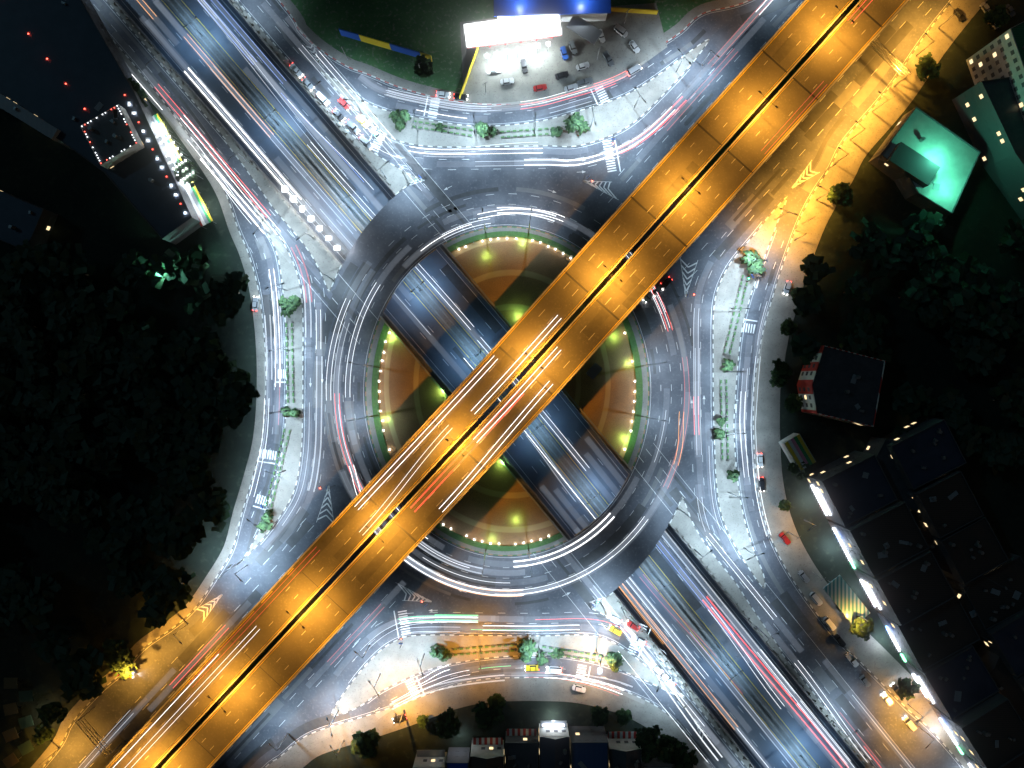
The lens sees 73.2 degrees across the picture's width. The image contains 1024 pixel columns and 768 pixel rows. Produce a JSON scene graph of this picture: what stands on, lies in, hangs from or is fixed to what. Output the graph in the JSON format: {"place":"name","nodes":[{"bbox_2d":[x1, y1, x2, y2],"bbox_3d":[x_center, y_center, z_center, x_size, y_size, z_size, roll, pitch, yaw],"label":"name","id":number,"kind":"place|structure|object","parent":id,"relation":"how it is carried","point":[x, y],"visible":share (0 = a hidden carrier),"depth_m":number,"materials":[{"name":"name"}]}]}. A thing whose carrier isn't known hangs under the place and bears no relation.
{"place":"outdoors","nodes":[
{"label":"outdoors","id":0,"kind":"place"},
{"bbox_2d":[0,190,57,248],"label":"building","id":1,"kind":"structure","parent":0,"point":[21,220],"depth_m":223.00,"materials":[{"name":"grey"}]},
{"bbox_2d":[115,0,864,767],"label":"underpass road","id":2,"kind":"structure","parent":0,"point":[781,720],"depth_m":236.00,"materials":[{"name":"grey asphalt"}]},
{"bbox_2d":[263,124,742,672],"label":"underpass patches","id":3,"kind":"object","parent":2,"relation":"on","point":[447,270],"visible":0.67,"depth_m":236.00,"materials":[{"name":"grey asphalt"}]},
{"bbox_2d":[169,3,844,767],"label":"underpass lane markings","id":4,"kind":"object","parent":2,"relation":"on","point":[489,413],"visible":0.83,"depth_m":235.99,"materials":[{"name":"grey paint"}]},
{"bbox_2d":[105,0,908,767],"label":"flyover decks","id":5,"kind":"object","parent":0,"point":[537,326],"visible":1,"depth_m":221.25,"materials":[{"name":"concrete"}]},
{"bbox_2d":[137,6,863,767],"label":"flyover lane marks","id":6,"kind":"object","parent":5,"relation":"on","point":[523,350],"visible":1,"depth_m":220.99,"materials":[{"name":"grey paint"}]},
{"bbox_2d":[124,0,882,757],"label":"flyover joints and patches","id":7,"kind":"object","parent":5,"relation":"on","point":[406,468],"visible":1,"depth_m":220.99,"materials":[{"name":"asphalt"}]},
{"bbox_2d":[158,5,854,767],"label":"flyover lamp columns","id":8,"kind":"structure","parent":5,"relation":"on","point":[532,359],"depth_m":212.43,"materials":[{"name":"grey metal"}]},
{"bbox_2d":[313,152,701,629],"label":"ring road","id":9,"kind":"structure","parent":0,"point":[384,232],"depth_m":229.99,"materials":[{"name":"grey asphalt"}]},
{"bbox_2d":[0,0,1023,767],"bbox_3d":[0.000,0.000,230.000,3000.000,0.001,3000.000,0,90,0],"label":"ground","id":10,"kind":"structure","parent":0,"point":[102,222],"depth_m":230.00,"materials":[{"name":"black soil"}]},
{"bbox_2d":[2,678,36,767],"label":"market stalls","id":11,"kind":"object","parent":10,"relation":"on","point":[11,760],"visible":0.98,"depth_m":227.45,"materials":[{"name":"brown fabric"}]},
{"bbox_2d":[0,93,71,149],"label":"building roof","id":12,"kind":"structure","parent":10,"relation":"on","point":[21,113],"depth_m":219.50,"materials":[{"name":"paint"}]},
{"bbox_2d":[0,0,200,244],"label":"building","id":13,"kind":"structure","parent":10,"relation":"on","point":[72,41],"depth_m":221.00,"materials":[{"name":"grey"}]},
{"bbox_2d":[28,33,200,212],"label":"lights","id":14,"kind":"object","parent":13,"relation":"on","point":[160,142],"visible":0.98,"depth_m":222.55,"materials":[{"name":"glowing white light"},{"name":"glowing red light"}]},
{"bbox_2d":[80,104,144,168],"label":"rooftop structure","id":15,"kind":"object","parent":10,"relation":"on","point":[109,134],"depth_m":217.00,"materials":[{"name":"paint"}]},
{"bbox_2d":[152,113,214,226],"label":"billboard","id":16,"kind":"object","parent":10,"relation":"on","point":[195,198],"visible":0.59,"depth_m":226.80,"materials":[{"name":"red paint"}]},
{"bbox_2d":[252,297,258,310],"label":"sedan car","id":17,"kind":"object","parent":10,"relation":"on","point":[255,302],"visible":1,"depth_m":229.15,"materials":[{"name":"grey paint"}]},
{"bbox_2d":[338,29,432,61],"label":"billboard","id":18,"kind":"object","parent":10,"relation":"on","point":[379,43],"visible":0.95,"depth_m":226.27,"materials":[{"name":"blue metal"}]},
{"bbox_2d":[413,752,446,767],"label":"shophouse","id":19,"kind":"structure","parent":10,"relation":"on","point":[429,762],"depth_m":223.62,"materials":[{"name":"paint"}]},
{"bbox_2d":[436,91,449,97],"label":"sedan car","id":20,"kind":"object","parent":10,"relation":"on","point":[443,94],"visible":1,"depth_m":229.15,"materials":[{"name":"white paint"}]},
{"bbox_2d":[446,747,469,767],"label":"shophouse","id":21,"kind":"structure","parent":10,"relation":"on","point":[458,757],"depth_m":223.66,"materials":[{"name":"grey"}]},
{"bbox_2d":[470,740,503,767],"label":"shophouse","id":22,"kind":"structure","parent":10,"relation":"on","point":[486,756],"depth_m":220.18,"materials":[{"name":"tile"}]},
{"bbox_2d":[44,0,962,767],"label":"road surface","id":23,"kind":"object","parent":10,"relation":"on","point":[158,670],"visible":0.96,"depth_m":230.00,"materials":[{"name":"grey asphalt"}]},
{"bbox_2d":[75,707,122,757],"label":"sign gantry","id":24,"kind":"object","parent":23,"relation":"on","point":[95,736],"visible":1,"depth_m":222.88,"materials":[{"name":"silver metal"}]},
{"bbox_2d":[289,63,302,77],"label":"pickup car","id":25,"kind":"object","parent":23,"relation":"on","point":[296,70],"visible":1,"depth_m":229.15,"materials":[{"name":"white paint"}]},
{"bbox_2d":[316,91,329,105],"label":"car","id":26,"kind":"object","parent":23,"relation":"on","point":[324,100],"visible":0.9,"depth_m":228.05,"materials":[{"name":"white paint"}]},
{"bbox_2d":[345,119,359,133],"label":"pickup car","id":27,"kind":"object","parent":23,"relation":"on","point":[352,126],"visible":1,"depth_m":229.15,"materials":[{"name":"grey paint"}]},
{"bbox_2d":[359,134,372,148],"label":"pickup car","id":28,"kind":"object","parent":23,"relation":"on","point":[366,141],"visible":1,"depth_m":229.15,"materials":[{"name":"grey paint"}]},
{"bbox_2d":[31,0,969,767],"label":"pavements and islands","id":29,"kind":"object","parent":23,"relation":"on","point":[393,662],"visible":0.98,"depth_m":229.85,"materials":[{"name":"concrete"}]},
{"bbox_2d":[110,0,869,767],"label":"barrier blocks","id":30,"kind":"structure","parent":29,"relation":"on","point":[332,258],"depth_m":229.01,"materials":[{"name":"concrete"}]},
{"bbox_2d":[39,0,957,767],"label":"street lamp posts","id":31,"kind":"object","parent":29,"relation":"on","point":[543,424],"visible":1,"depth_m":221.48,"materials":[{"name":"silver metal"}]},
{"bbox_2d":[266,120,748,661],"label":"island planters","id":32,"kind":"object","parent":29,"relation":"on","point":[294,394],"visible":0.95,"depth_m":229.15,"materials":[{"name":"hedge leaves"},{"name":"grass"},{"name":"soil"}]},
{"bbox_2d":[257,109,766,672],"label":"island trees","id":33,"kind":"object","parent":29,"relation":"on","point":[289,305],"visible":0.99,"depth_m":226.10,"materials":[{"name":"green plant"}]},
{"bbox_2d":[90,0,913,767],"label":"road patches","id":34,"kind":"object","parent":23,"relation":"on","point":[292,538],"visible":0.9,"depth_m":229.98,"materials":[{"name":"grey asphalt"}]},
{"bbox_2d":[525,664,538,670],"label":"taxi","id":35,"kind":"object","parent":34,"relation":"on","point":[531,667],"visible":0.9,"depth_m":229.15,"materials":[{"name":"yellow paint"}]},
{"bbox_2d":[546,666,561,673],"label":"car","id":36,"kind":"object","parent":34,"relation":"on","point":[554,669],"visible":1,"depth_m":228.16,"materials":[{"name":"white paint"}]},
{"bbox_2d":[650,662,662,673],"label":"sedan car","id":37,"kind":"object","parent":34,"relation":"on","point":[656,667],"visible":1,"depth_m":229.15,"materials":[{"name":"white paint"}]},
{"bbox_2d":[663,674,675,686],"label":"sedan car","id":38,"kind":"object","parent":34,"relation":"on","point":[668,680],"visible":1,"depth_m":229.15,"materials":[{"name":"grey paint"}]},
{"bbox_2d":[45,0,958,767],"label":"road markings","id":39,"kind":"object","parent":23,"relation":"on","point":[645,346],"visible":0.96,"depth_m":229.98,"materials":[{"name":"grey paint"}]},
{"bbox_2d":[365,226,648,555],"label":"central island","id":40,"kind":"structure","parent":23,"relation":"on","point":[497,505],"depth_m":229.81,"materials":[{"name":"plant"}]},
{"bbox_2d":[283,187,634,544],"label":"lights","id":41,"kind":"object","parent":40,"relation":"on","point":[310,218],"visible":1,"depth_m":225.75,"materials":[{"name":"silver metal"}]},
{"bbox_2d":[586,362,601,378],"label":"plaza kiosk","id":42,"kind":"object","parent":40,"relation":"on","point":[594,370],"visible":1,"depth_m":227.06,"materials":[{"name":"black metal"}]},
{"bbox_2d":[194,44,819,739],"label":"crossings and chevrons","id":43,"kind":"object","parent":23,"relation":"on","point":[402,616],"visible":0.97,"depth_m":229.97,"materials":[{"name":"grey paint"}]},
{"bbox_2d":[155,0,859,767],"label":"median hedge","id":44,"kind":"object","parent":23,"relation":"on","point":[697,178],"visible":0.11,"depth_m":229.00,"materials":[{"name":"green plant"}]},
{"bbox_2d":[258,126,756,655],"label":"traffic signals and signs","id":45,"kind":"object","parent":23,"relation":"on","point":[332,486],"visible":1,"depth_m":224.62,"materials":[{"name":"grey metal"}]},
{"bbox_2d":[607,613,621,624],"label":"car","id":46,"kind":"object","parent":23,"relation":"on","point":[614,618],"visible":0.97,"depth_m":228.05,"materials":[{"name":"white paint"}]},
{"bbox_2d":[627,64,641,75],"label":"car","id":47,"kind":"object","parent":23,"relation":"on","point":[634,70],"visible":1,"depth_m":228.05,"materials":[{"name":"grey paint"}]},
{"bbox_2d":[632,634,645,644],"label":"sedan car","id":48,"kind":"object","parent":23,"relation":"on","point":[638,639],"visible":1,"depth_m":229.15,"materials":[{"name":"grey paint"}]},
{"bbox_2d":[845,652,858,667],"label":"pickup car","id":49,"kind":"object","parent":23,"relation":"on","point":[851,659],"visible":1,"depth_m":229.15,"materials":[{"name":"white paint"}]},
{"bbox_2d":[881,692,892,705],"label":"sedan car","id":50,"kind":"object","parent":23,"relation":"on","point":[886,698],"visible":1,"depth_m":229.15,"materials":[{"name":"white paint"}]},
{"bbox_2d":[902,715,916,730],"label":"car","id":51,"kind":"object","parent":23,"relation":"on","point":[909,723],"visible":1,"depth_m":228.05,"materials":[{"name":"grey paint"}]},
{"bbox_2d":[0,209,1023,701],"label":"trees","id":52,"kind":"object","parent":10,"relation":"on","point":[48,479],"visible":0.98,"depth_m":221.15,"materials":[{"name":"green plant"}]},
{"bbox_2d":[31,4,1010,767],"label":"street trees","id":53,"kind":"object","parent":10,"relation":"on","point":[667,748],"visible":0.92,"depth_m":224.19,"materials":[{"name":"green plant"}]},
{"bbox_2d":[505,731,537,767],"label":"shophouse","id":54,"kind":"structure","parent":10,"relation":"on","point":[521,751],"depth_m":222.84,"materials":[{"name":"grey"}]},
{"bbox_2d":[539,723,568,767],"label":"shophouse","id":55,"kind":"structure","parent":10,"relation":"on","point":[553,747],"depth_m":220.70,"materials":[{"name":"paint"}]},
{"bbox_2d":[417,721,696,767],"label":"awnings","id":56,"kind":"object","parent":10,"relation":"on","point":[522,732],"visible":0.86,"depth_m":226.85,"materials":[{"name":"fabric"}]},
{"bbox_2d":[339,8,836,580],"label":"utility poles","id":57,"kind":"object","parent":10,"relation":"on","point":[597,58],"visible":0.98,"depth_m":224.38,"materials":[{"name":"concrete"}]},
{"bbox_2d":[569,726,607,767],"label":"shophouse","id":58,"kind":"structure","parent":10,"relation":"on","point":[588,746],"depth_m":219.74,"materials":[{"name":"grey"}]},
{"bbox_2d":[606,734,640,767],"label":"shophouse","id":59,"kind":"structure","parent":10,"relation":"on","point":[624,753],"depth_m":220.39,"materials":[{"name":"paint"}]},
{"bbox_2d":[280,0,986,767],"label":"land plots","id":60,"kind":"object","parent":10,"relation":"on","point":[434,30],"visible":0.77,"depth_m":229.85,"materials":[{"name":"grey concrete"}]},
{"bbox_2d":[487,66,500,73],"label":"sedan car","id":61,"kind":"object","parent":60,"relation":"on","point":[491,70],"visible":1,"depth_m":228.95,"materials":[{"name":"white paint"}]},
{"bbox_2d":[500,78,513,85],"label":"sedan car","id":62,"kind":"object","parent":60,"relation":"on","point":[505,81],"visible":1,"depth_m":228.95,"materials":[{"name":"grey paint"}]},
{"bbox_2d":[520,59,527,72],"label":"sedan car","id":63,"kind":"object","parent":60,"relation":"on","point":[523,65],"visible":1,"depth_m":228.95,"materials":[{"name":"grey paint"}]},
{"bbox_2d":[533,84,546,91],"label":"sedan car","id":64,"kind":"object","parent":60,"relation":"on","point":[541,87],"visible":1,"depth_m":228.95,"materials":[{"name":"red paint"}]},
{"bbox_2d":[459,0,657,98],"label":"filling station","id":65,"kind":"object","parent":60,"relation":"on","point":[520,21],"visible":1,"depth_m":224.70,"materials":[{"name":"silver metal"}]},
{"bbox_2d":[555,71,568,79],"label":"sedan car","id":66,"kind":"object","parent":60,"relation":"on","point":[561,75],"visible":1,"depth_m":228.95,"materials":[{"name":"grey paint"}]},
{"bbox_2d":[564,83,577,92],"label":"sedan car","id":67,"kind":"object","parent":60,"relation":"on","point":[568,88],"visible":1,"depth_m":228.95,"materials":[{"name":"grey paint"}]},
{"bbox_2d":[569,40,576,54],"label":"sedan car","id":68,"kind":"object","parent":60,"relation":"on","point":[573,47],"visible":1,"depth_m":228.95,"materials":[{"name":"grey paint"}]},
{"bbox_2d":[572,684,585,692],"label":"sedan car","id":69,"kind":"object","parent":60,"relation":"on","point":[578,688],"visible":1,"depth_m":228.95,"materials":[{"name":"white paint"}]},
{"bbox_2d":[576,62,589,70],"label":"sedan car","id":70,"kind":"object","parent":60,"relation":"on","point":[581,66],"visible":1,"depth_m":228.95,"materials":[{"name":"white paint"}]},
{"bbox_2d":[577,77,592,86],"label":"pickup car","id":71,"kind":"object","parent":60,"relation":"on","point":[583,82],"visible":1,"depth_m":228.95,"materials":[{"name":"grey paint"}]},
{"bbox_2d":[602,51,613,66],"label":"pickup car","id":72,"kind":"object","parent":60,"relation":"on","point":[607,58],"visible":1,"depth_m":228.95,"materials":[{"name":"grey paint"}]},
{"bbox_2d":[613,23,627,37],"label":"car","id":73,"kind":"object","parent":60,"relation":"on","point":[620,30],"visible":1,"depth_m":228.08,"materials":[{"name":"white paint"}]},
{"bbox_2d":[629,40,639,53],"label":"sedan car","id":74,"kind":"object","parent":60,"relation":"on","point":[634,46],"visible":1,"depth_m":228.95,"materials":[{"name":"white paint"}]},
{"bbox_2d":[783,280,791,294],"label":"sedan car","id":75,"kind":"object","parent":60,"relation":"on","point":[787,286],"visible":1,"depth_m":229.01,"materials":[{"name":"grey paint"}]},
{"bbox_2d":[953,8,965,21],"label":"sedan car","id":76,"kind":"object","parent":60,"relation":"on","point":[959,14],"visible":0.94,"depth_m":228.95,"materials":[{"name":"grey paint"}]},
{"bbox_2d":[756,453,762,466],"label":"sedan car","id":77,"kind":"object","parent":10,"relation":"on","point":[759,456],"visible":1,"depth_m":229.15,"materials":[{"name":"white paint"}]},
{"bbox_2d":[758,477,764,490],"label":"sedan car","id":78,"kind":"object","parent":10,"relation":"on","point":[761,484],"visible":1,"depth_m":229.15,"materials":[{"name":"grey paint"}]},
{"bbox_2d":[779,433,815,470],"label":"striped shop","id":79,"kind":"structure","parent":10,"relation":"on","point":[794,447],"depth_m":224.88,"materials":[{"name":"multicoloured paint"}]},
{"bbox_2d":[798,570,809,582],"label":"sedan car","id":80,"kind":"object","parent":10,"relation":"on","point":[803,576],"visible":1,"depth_m":229.15,"materials":[{"name":"grey paint"}]},
{"bbox_2d":[809,591,822,605],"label":"car","id":81,"kind":"object","parent":10,"relation":"on","point":[815,598],"visible":1,"depth_m":228.05,"materials":[{"name":"white paint"}]},
{"bbox_2d":[823,616,835,630],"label":"car","id":82,"kind":"object","parent":10,"relation":"on","point":[829,623],"visible":1,"depth_m":228.05,"materials":[{"name":"white paint"}]},
{"bbox_2d":[834,634,845,646],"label":"sedan car","id":83,"kind":"object","parent":10,"relation":"on","point":[839,640],"visible":1,"depth_m":229.15,"materials":[{"name":"grey paint"}]},
{"bbox_2d":[797,345,885,426],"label":"shop building","id":84,"kind":"structure","parent":10,"relation":"on","point":[838,384],"depth_m":219.00,"materials":[{"name":"grey"}]},
{"bbox_2d":[806,451,897,525],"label":"shophouse","id":85,"kind":"structure","parent":10,"relation":"on","point":[853,486],"depth_m":217.55,"materials":[{"name":"grey"}]},
{"bbox_2d":[811,485,972,767],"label":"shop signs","id":86,"kind":"object","parent":85,"relation":"attached to","point":[844,598],"visible":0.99,"depth_m":225.85,"materials":[{"name":"white plastic"}]},
{"bbox_2d":[828,500,929,576],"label":"shophouse","id":87,"kind":"structure","parent":10,"relation":"on","point":[882,540],"depth_m":215.37,"materials":[{"name":"tile"}]},
{"bbox_2d":[869,38,909,87],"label":"sign gantry","id":88,"kind":"object","parent":10,"relation":"on","point":[889,59],"visible":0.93,"depth_m":222.62,"materials":[{"name":"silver metal"}]},
{"bbox_2d":[863,437,918,511],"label":"building","id":89,"kind":"structure","parent":10,"relation":"on","point":[876,446],"depth_m":221.00,"materials":[{"name":"grey"}]},
{"bbox_2d":[852,550,955,625],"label":"shophouse","id":90,"kind":"structure","parent":10,"relation":"on","point":[911,589],"depth_m":214.62,"materials":[{"name":"tile"}]},
{"bbox_2d":[882,417,966,489],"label":"block","id":91,"kind":"structure","parent":10,"relation":"on","point":[926,451],"depth_m":218.01,"materials":[{"name":"grey"}]},
{"bbox_2d":[877,594,980,670],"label":"shophouse","id":92,"kind":"structure","parent":10,"relation":"on","point":[942,632],"depth_m":217.75,"materials":[{"name":"tile"}]},
{"bbox_2d":[915,520,951,573],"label":"building","id":93,"kind":"structure","parent":10,"relation":"on","point":[936,551],"depth_m":221.04,"materials":[{"name":"tile"}]},
{"bbox_2d":[911,470,983,537],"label":"block","id":94,"kind":"structure","parent":10,"relation":"on","point":[946,503],"depth_m":217.16,"materials":[{"name":"tile"}]},
{"bbox_2d":[902,645,999,719],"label":"shophouse","id":95,"kind":"structure","parent":10,"relation":"on","point":[957,684],"depth_m":217.39,"materials":[{"name":"grey"}]},
{"bbox_2d":[933,516,1008,584],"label":"block","id":96,"kind":"structure","parent":10,"relation":"on","point":[973,550],"depth_m":217.51,"materials":[{"name":"tile"}]},
{"bbox_2d":[929,693,1023,767],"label":"shophouse","id":97,"kind":"structure","parent":10,"relation":"on","point":[988,732],"depth_m":213.64,"materials":[{"name":"tile"}]},
{"bbox_2d":[946,551,1023,630],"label":"block","id":98,"kind":"structure","parent":10,"relation":"on","point":[987,598],"depth_m":219.79,"materials":[{"name":"tile"}]},
{"bbox_2d":[951,575,1023,642],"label":"building","id":99,"kind":"structure","parent":10,"relation":"on","point":[971,613],"depth_m":220.00,"materials":[{"name":"tile"}]},
{"bbox_2d":[952,77,1023,220],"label":"building","id":100,"kind":"structure","parent":10,"relation":"on","point":[989,113],"depth_m":220.28,"materials":[{"name":"grey"}]},
{"bbox_2d":[961,750,1023,767],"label":"building","id":101,"kind":"structure","parent":10,"relation":"on","point":[1018,762],"depth_m":217.97,"materials":[{"name":"concrete"}]},
{"bbox_2d":[977,646,1023,719],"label":"building","id":102,"kind":"structure","parent":10,"relation":"on","point":[1004,680],"depth_m":221.06,"materials":[{"name":"tile"}]},
{"bbox_2d":[978,610,1023,677],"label":"block","id":103,"kind":"structure","parent":10,"relation":"on","point":[1006,646],"depth_m":218.00,"materials":[{"name":"grey"}]},
{"bbox_2d":[1006,4,1015,17],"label":"sedan car","id":104,"kind":"object","parent":10,"relation":"on","point":[1010,11],"visible":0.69,"depth_m":228.95,"materials":[{"name":"grey paint"}]},
{"bbox_2d":[1012,674,1023,694],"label":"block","id":105,"kind":"structure","parent":10,"relation":"on","point":[1019,680],"depth_m":218.56,"materials":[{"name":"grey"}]},
{"bbox_2d":[869,106,980,216],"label":"building","id":106,"kind":"structure","parent":0,"point":[923,160],"depth_m":223.00,"materials":[{"name":"green"}]},
{"bbox_2d":[966,22,1023,119],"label":"apartment building","id":107,"kind":"structure","parent":0,"point":[1001,56],"depth_m":215.21,"materials":[{"name":"paint"}]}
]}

